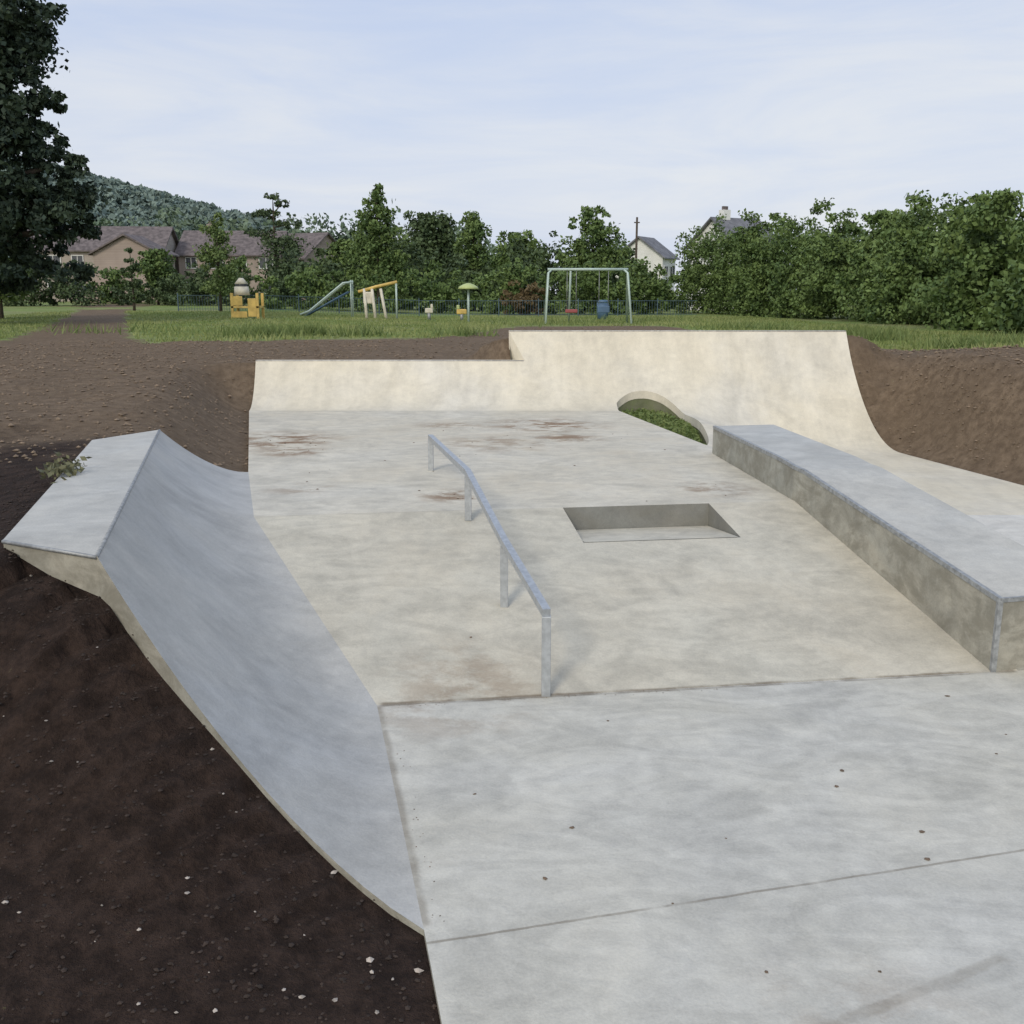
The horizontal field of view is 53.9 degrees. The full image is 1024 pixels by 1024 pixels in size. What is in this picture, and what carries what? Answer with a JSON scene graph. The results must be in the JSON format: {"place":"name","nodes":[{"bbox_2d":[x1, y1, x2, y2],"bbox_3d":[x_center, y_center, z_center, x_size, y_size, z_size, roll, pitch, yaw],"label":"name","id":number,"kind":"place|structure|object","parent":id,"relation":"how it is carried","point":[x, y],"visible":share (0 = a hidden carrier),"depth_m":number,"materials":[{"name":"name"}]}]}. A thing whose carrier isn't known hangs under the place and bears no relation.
{"place":"outdoors","nodes":[
{"label":"outdoors","id":0,"kind":"place"},
{"bbox_2d":[0,297,1023,1023],"bbox_3d":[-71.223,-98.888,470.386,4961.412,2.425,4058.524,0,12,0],"label":"ground","id":1,"kind":"structure","parent":0,"point":[886,393],"depth_m":4.86,"materials":[{"name":"soil"}]},
{"bbox_2d":[0,258,39,318],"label":"willow tree","id":2,"kind":"object","parent":1,"relation":"on","point":[14,297],"visible":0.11,"depth_m":45.84,"materials":[{"name":"green plant"}]},
{"bbox_2d":[2,259,106,305],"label":"garden hedge","id":3,"kind":"object","parent":1,"relation":"on","point":[62,290],"visible":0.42,"depth_m":74.00,"materials":[{"name":"green plant"}]},
{"bbox_2d":[0,0,112,294],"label":"oak tree","id":4,"kind":"object","parent":1,"relation":"on","point":[28,39],"visible":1,"depth_m":38.40,"materials":[{"name":"green plant"}]},
{"bbox_2d":[27,234,178,301],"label":"walls","id":5,"kind":"structure","parent":1,"relation":"on","point":[171,246],"depth_m":93.29,"materials":[{"name":"paint"}]},
{"bbox_2d":[45,255,83,293],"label":"window frames","id":6,"kind":"structure","parent":5,"relation":"attached to","point":[71,259],"depth_m":92.94,"materials":[{"name":"white"}]},
{"bbox_2d":[48,256,84,290],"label":"windows","id":7,"kind":"structure","parent":5,"relation":"attached to","point":[80,258],"depth_m":93.02,"materials":[{"name":"grey glass"}]},
{"bbox_2d":[27,226,178,251],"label":"roof","id":8,"kind":"structure","parent":5,"relation":"on","point":[159,235],"depth_m":95.42,"materials":[{"name":"tile"}]},
{"bbox_2d":[119,247,146,310],"bbox_3d":[-22.819,-13.937,60.465,1.396,3.851,1.181,0,12,0],"label":"conifer tree","id":9,"kind":"object","parent":1,"relation":"on","point":[134,283],"visible":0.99,"depth_m":60.28,"materials":[{"name":"green plant"}]},
{"bbox_2d":[93,236,175,301],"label":"walls","id":10,"kind":"structure","parent":1,"relation":"on","point":[114,254],"depth_m":89.13,"materials":[{"name":"paint"}]},
{"bbox_2d":[87,233,179,256],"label":"roof","id":11,"kind":"structure","parent":10,"relation":"on","point":[145,242],"depth_m":89.18,"materials":[{"name":"tile"}]},
{"bbox_2d":[134,248,182,304],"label":"rowan tree","id":12,"kind":"object","parent":1,"relation":"on","point":[154,264],"visible":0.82,"depth_m":77.20,"materials":[{"name":"green plant"}]},
{"bbox_2d":[85,255,260,303],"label":"garden hedge","id":13,"kind":"object","parent":1,"relation":"on","point":[115,278],"visible":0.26,"depth_m":82.15,"materials":[{"name":"green plant"}]},
{"bbox_2d":[1,575,423,1013],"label":"stones","id":14,"kind":"object","parent":1,"relation":"on","point":[371,959],"visible":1,"depth_m":4.06,"materials":[{"name":"stone"}]},
{"bbox_2d":[1,429,423,929],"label":"concrete bank ramp","id":15,"kind":"structure","parent":1,"relation":"on","point":[167,531],"depth_m":6.31,"materials":[{"name":"concrete"}]},
{"bbox_2d":[36,452,91,483],"bbox_3d":[-3.602,-0.372,8.060,0.297,0.207,0.706,0,12,0],"label":"weed plant","id":16,"kind":"object","parent":15,"relation":"on","point":[68,468],"visible":0.99,"depth_m":8.04,"materials":[{"name":"green plant"}]},
{"bbox_2d":[109,257,319,306],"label":"garden hedge","id":17,"kind":"object","parent":1,"relation":"on","point":[164,296],"visible":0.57,"depth_m":74.92,"materials":[{"name":"green plant"}]},
{"bbox_2d":[192,212,242,311],"bbox_3d":[-16.944,-14.398,58.278,2.865,5.711,2.453,0,12,0],"label":"birch tree","id":18,"kind":"object","parent":1,"relation":"on","point":[217,255],"visible":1,"depth_m":57.93,"materials":[{"name":"green plant"}]},
{"bbox_2d":[0,460,436,1023],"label":"soil clods","id":19,"kind":"object","parent":1,"relation":"on","point":[216,990],"visible":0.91,"depth_m":4.29,"materials":[{"name":"brown soil"}]},
{"bbox_2d":[178,256,282,299],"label":"walls","id":20,"kind":"structure","parent":1,"relation":"on","point":[250,259],"depth_m":98.17,"materials":[{"name":"paint"}]},
{"bbox_2d":[185,257,272,282],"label":"window frames","id":21,"kind":"structure","parent":20,"relation":"attached to","point":[214,268],"depth_m":97.98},
{"bbox_2d":[186,258,272,292],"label":"windows","id":22,"kind":"structure","parent":20,"relation":"attached to","point":[190,260],"depth_m":98.09,"materials":[{"name":"grey glass"}]},
{"bbox_2d":[175,230,290,255],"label":"roof","id":23,"kind":"structure","parent":20,"relation":"on","point":[245,244],"depth_m":99.30,"materials":[{"name":"tile"}]},
{"bbox_2d":[230,278,264,318],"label":"play tower","id":24,"kind":"structure","parent":1,"relation":"on","point":[241,287],"depth_m":47.52,"materials":[{"name":"yellow paint"}]},
{"bbox_2d":[235,284,247,286],"bbox_3d":[-12.850,-10.763,47.806,0.600,0.120,0.571,0,12,0],"label":"turret window","id":25,"kind":"structure","parent":24,"relation":"in","point":[236,285],"depth_m":47.57,"materials":[{"name":"black glass"}]},
{"bbox_2d":[243,192,313,284],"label":"pine tree","id":26,"kind":"object","parent":1,"relation":"on","point":[278,246],"visible":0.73,"depth_m":82.66,"materials":[{"name":"green plant"}]},
{"bbox_2d":[93,199,491,270],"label":"distant trees","id":27,"kind":"object","parent":1,"relation":"on","point":[347,235],"visible":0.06,"depth_m":180.00,"materials":[{"name":"green plant"}]},
{"bbox_2d":[299,236,343,300],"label":"walls","id":28,"kind":"structure","parent":1,"relation":"on","point":[322,244],"depth_m":103.70,"materials":[{"name":"paint"}]},
{"bbox_2d":[288,232,335,259],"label":"roof","id":29,"kind":"structure","parent":28,"relation":"on","point":[315,240],"depth_m":103.64,"materials":[{"name":"tile"}]},
{"bbox_2d":[300,280,353,316],"bbox_3d":[-9.907,-11.397,53.806,2.824,1.931,0.700,0,12,0],"label":"playground slide","id":30,"kind":"object","parent":1,"relation":"on","point":[313,309],"visible":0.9,"depth_m":53.61,"materials":[{"name":"green paint"}]},
{"bbox_2d":[315,238,364,281],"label":"ash tree","id":31,"kind":"object","parent":1,"relation":"on","point":[339,245],"visible":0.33,"depth_m":86.22,"materials":[{"name":"green plant"}]},
{"bbox_2d":[338,183,412,303],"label":"maple tree","id":32,"kind":"object","parent":1,"relation":"on","point":[396,260],"visible":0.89,"depth_m":71.85,"materials":[{"name":"green plant"}]},
{"bbox_2d":[358,280,397,318],"bbox_3d":[-6.902,-10.928,51.856,2.039,1.953,0.945,0,12,0],"label":"climbing frame","id":33,"kind":"object","parent":1,"relation":"on","point":[368,297],"visible":0.91,"depth_m":51.67,"materials":[{"name":"yellow paint"}]},
{"bbox_2d":[386,210,460,288],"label":"sycamore tree","id":34,"kind":"object","parent":1,"relation":"on","point":[436,234],"visible":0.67,"depth_m":106.79,"materials":[{"name":"green plant"}]},
{"bbox_2d":[425,304,432,319],"bbox_3d":[-4.200,-10.125,51.010,0.400,0.800,0.160,0,12,0],"label":"spring rocker","id":35,"kind":"object","parent":1,"relation":"on","point":[429,311],"visible":0.98,"depth_m":50.93,"materials":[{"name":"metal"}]},
{"bbox_2d":[177,293,696,315],"bbox_3d":[-4.415,-12.481,60.641,31.236,1.383,0.065,0,12,-1],"label":"playground fence","id":36,"kind":"object","parent":1,"relation":"on","point":[498,300],"visible":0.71,"depth_m":60.65,"materials":[{"name":"metal"}]},
{"bbox_2d":[457,305,466,319],"bbox_3d":[-2.500,-9.902,50.035,0.500,0.750,0.160,0,12,0],"label":"spring rocker","id":37,"kind":"object","parent":1,"relation":"on","point":[461,312],"visible":0.98,"depth_m":49.95,"materials":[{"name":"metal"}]},
{"bbox_2d":[458,283,478,321],"bbox_3d":[-1.950,-9.338,45.043,0.940,1.760,0.916,0,12,0],"label":"play mushroom","id":38,"kind":"object","parent":1,"relation":"on","point":[467,286],"visible":0.93,"depth_m":44.87,"materials":[{"name":"green paint"}]},
{"bbox_2d":[254,256,686,314],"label":"shrub border","id":39,"kind":"object","parent":1,"relation":"on","point":[652,287],"visible":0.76,"depth_m":66.24,"materials":[{"name":"green plant"}]},
{"bbox_2d":[272,230,676,311],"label":"shrub border","id":40,"kind":"object","parent":1,"relation":"on","point":[546,264],"visible":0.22,"depth_m":78.87,"materials":[{"name":"green plant"}]},
{"bbox_2d":[450,210,499,310],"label":"poplar tree","id":41,"kind":"object","parent":1,"relation":"on","point":[476,255],"visible":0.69,"depth_m":80.74,"materials":[{"name":"green plant"}]},
{"bbox_2d":[0,310,1023,350],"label":"meadow grass","id":42,"kind":"structure","parent":1,"relation":"on","point":[393,322],"depth_m":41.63,"materials":[{"name":"green plant"}]},
{"bbox_2d":[0,328,1023,482],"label":"dry soil clods","id":43,"kind":"object","parent":1,"relation":"on","point":[264,358],"visible":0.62,"depth_m":17.77,"materials":[{"name":"brown soil"}]},
{"bbox_2d":[3,354,1023,1023],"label":"concrete skatepark","id":44,"kind":"structure","parent":1,"relation":"on","point":[659,564],"depth_m":6.10,"materials":[{"name":"grey concrete"}]},
{"bbox_2d":[428,434,550,696],"bbox_3d":[-0.364,0.183,9.107,0.095,1.117,5.299,-3,12,-12],"label":"grind rail","id":45,"kind":"object","parent":44,"relation":"on","point":[507,550],"visible":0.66,"depth_m":7.69,"materials":[{"name":"metal"}]},
{"bbox_2d":[397,689,717,917],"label":"soil crumbs","id":46,"kind":"object","parent":44,"relation":"on","point":[410,766],"visible":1,"depth_m":6.52,"materials":[{"name":"brown soil"}]},
{"bbox_2d":[236,430,1006,972],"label":"leaf litter","id":47,"kind":"object","parent":44,"relation":"on","point":[608,720],"visible":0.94,"depth_m":5.38,"materials":[{"name":"brown plant"}]},
{"bbox_2d":[249,330,1023,514],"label":"concrete quarter pipe","id":48,"kind":"object","parent":44,"relation":"on","point":[799,382],"visible":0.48,"depth_m":18.39,"materials":[{"name":"concrete"}]},
{"bbox_2d":[712,425,1023,672],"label":"concrete ledge","id":49,"kind":"object","parent":44,"relation":"on","point":[956,575],"visible":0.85,"depth_m":8.37,"materials":[{"name":"concrete"}]},
{"bbox_2d":[486,229,549,284],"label":"ash tree","id":50,"kind":"object","parent":1,"relation":"on","point":[500,258],"visible":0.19,"depth_m":95.94,"materials":[{"name":"green plant"}]},
{"bbox_2d":[500,279,549,313],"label":"russet shrubs","id":51,"kind":"object","parent":1,"relation":"on","point":[526,295],"visible":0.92,"depth_m":64.27,"materials":[{"name":"brown plant"}]},
{"bbox_2d":[543,272,547,320],"bbox_3d":[1.540,-9.514,44.402,0.213,2.357,0.986,-4,13,-18],"label":"leg","id":52,"kind":"object","parent":1,"relation":"on","point":[545,302],"visible":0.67,"depth_m":44.58,"materials":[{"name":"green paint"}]},
{"bbox_2d":[545,269,551,323],"bbox_3d":[1.540,-9.343,43.601,0.213,2.357,0.986,4,13,18],"label":"leg","id":53,"kind":"object","parent":1,"relation":"on","point":[546,306],"visible":0.86,"depth_m":43.51,"materials":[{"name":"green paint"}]},
{"bbox_2d":[548,268,627,270],"bbox_3d":[3.300,-10.541,43.764,3.500,0.120,0.120,0,12,0],"label":"top bar","id":54,"kind":"object","parent":53,"relation":"on","point":[587,269],"visible":1,"depth_m":43.71,"materials":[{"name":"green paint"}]},
{"bbox_3d":[3.800,-9.671,43.949,0.024,1.720,0.021,0,12,0],"label":"chain","id":55,"kind":"object","parent":54,"relation":"hanging from","visible":0},
{"bbox_2d":[597,306,609,312],"bbox_3d":[4.000,-8.878,44.119,0.520,0.300,0.300,0,12,0],"label":"seat","id":56,"kind":"object","parent":55,"relation":"hanging from","point":[602,309],"visible":1,"depth_m":43.97,"materials":[{"name":"blue paint"}]},
{"bbox_2d":[568,271,571,321],"bbox_3d":[2.550,-9.521,44.493,0.090,2.336,1.083,0,12,0],"label":"leg","id":57,"kind":"object","parent":1,"relation":"on","point":[570,274],"visible":0.81,"depth_m":44.38,"materials":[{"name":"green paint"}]},
{"bbox_2d":[550,205,632,312],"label":"lime tree","id":58,"kind":"object","parent":1,"relation":"on","point":[595,230],"visible":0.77,"depth_m":72.89,"materials":[{"name":"green plant"}]},
{"bbox_2d":[597,300,608,319],"bbox_3d":[4.600,-10.227,50.989,0.640,1.000,0.640,0,12,0],"label":"litter bin","id":59,"kind":"object","parent":1,"relation":"on","point":[602,302],"visible":0.7,"depth_m":50.77,"materials":[{"name":"blue paint"}]},
{"bbox_2d":[595,246,647,287],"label":"hawthorn tree","id":60,"kind":"object","parent":1,"relation":"on","point":[633,253],"visible":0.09,"depth_m":86.68,"materials":[{"name":"green plant"}]},
{"bbox_2d":[625,272,627,322],"bbox_3d":[5.059,-9.514,44.402,0.213,2.357,0.986,4,13,18],"label":"leg","id":61,"kind":"object","parent":1,"relation":"on","point":[626,299],"visible":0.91,"depth_m":44.50,"materials":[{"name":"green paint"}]},
{"bbox_2d":[623,269,632,323],"bbox_3d":[5.059,-9.343,43.601,0.213,2.357,0.986,-4,13,-18],"label":"leg","id":62,"kind":"object","parent":1,"relation":"on","point":[629,295],"visible":0.95,"depth_m":43.52,"materials":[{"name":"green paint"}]},
{"bbox_2d":[634,217,639,309],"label":"utility pole","id":63,"kind":"object","parent":1,"relation":"on","point":[636,238],"visible":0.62,"depth_m":88.85,"materials":[{"name":"brown wood"}]},
{"bbox_2d":[615,239,674,295],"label":"walls","id":64,"kind":"structure","parent":1,"relation":"on","point":[650,253],"depth_m":99.03,"materials":[{"name":"white paint"}]},
{"bbox_2d":[627,236,679,259],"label":"roof","id":65,"kind":"structure","parent":64,"relation":"on","point":[654,244],"depth_m":99.55,"materials":[{"name":"stone"}]},
{"bbox_2d":[663,265,674,276],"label":"window frames","id":66,"kind":"structure","parent":64,"relation":"attached to","point":[669,270],"depth_m":100.10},
{"bbox_2d":[665,266,674,275],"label":"windows","id":67,"kind":"structure","parent":64,"relation":"attached to","point":[666,268],"depth_m":100.26,"materials":[{"name":"grey glass"}]},
{"bbox_2d":[443,226,880,298],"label":"distant trees","id":68,"kind":"object","parent":1,"relation":"on","point":[492,247],"depth_m":141.79,"materials":[{"name":"green plant"}]},
{"bbox_2d":[685,206,774,310],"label":"white cottage","id":69,"kind":"structure","parent":1,"relation":"on","point":[730,223],"depth_m":85.89,"materials":[{"name":"slate"},{"name":"glass"},{"name":"painted plaster"}]},
{"bbox_2d":[669,187,1023,334],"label":"hedgerow","id":70,"kind":"object","parent":1,"relation":"on","point":[977,282],"visible":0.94,"depth_m":44.27,"materials":[{"name":"green plant"}]},
{"bbox_2d":[831,227,948,258],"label":"distant trees","id":71,"kind":"object","parent":1,"relation":"on","point":[858,235],"depth_m":132.69,"materials":[{"name":"green plant"}]},
{"bbox_2d":[847,208,936,294],"bbox_3d":[18.445,-11.848,48.576,4.359,5.386,3.892,6,13,25],"label":"hawthorn tree","id":72,"kind":"object","parent":1,"relation":"on","point":[868,242],"visible":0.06,"depth_m":48.00,"materials":[{"name":"green plant"}]},
{"bbox_2d":[932,199,1023,318],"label":"hedgerow","id":73,"kind":"object","parent":1,"relation":"on","point":[960,203],"depth_m":55.35,"materials":[{"name":"green plant"}]},
{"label":"hill","id":74,"kind":"structure","parent":0,"visible":0},
{"bbox_2d":[1,157,292,235],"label":"hill woodland","id":75,"kind":"object","parent":74,"relation":"on","point":[146,203],"visible":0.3,"depth_m":396.08,"materials":[{"name":"green plant"}]},
{"bbox_3d":[2.550,-1.210,16.000,1.700,0.280,5.800,0,12,0],"label":"grassy hollow","id":76,"kind":"object","parent":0,"visible":0},
{"bbox_2d":[622,408,706,444],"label":"hollow grass","id":77,"kind":"structure","parent":76,"relation":"on","point":[680,426],"depth_m":17.13,"materials":[{"name":"green plant"}]},
{"bbox_3d":[2.800,-9.671,43.949,0.024,1.720,0.021,0,12,0],"label":"chain","id":78,"kind":"object","parent":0,"visible":0},
{"bbox_2d":[565,309,576,312],"bbox_3d":[2.600,-8.805,44.134,0.520,0.150,0.300,0,12,0],"label":"seat","id":79,"kind":"object","parent":78,"relation":"hanging from","point":[570,310],"visible":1,"depth_m":43.99,"materials":[{"name":"red plastic"}]}
]}

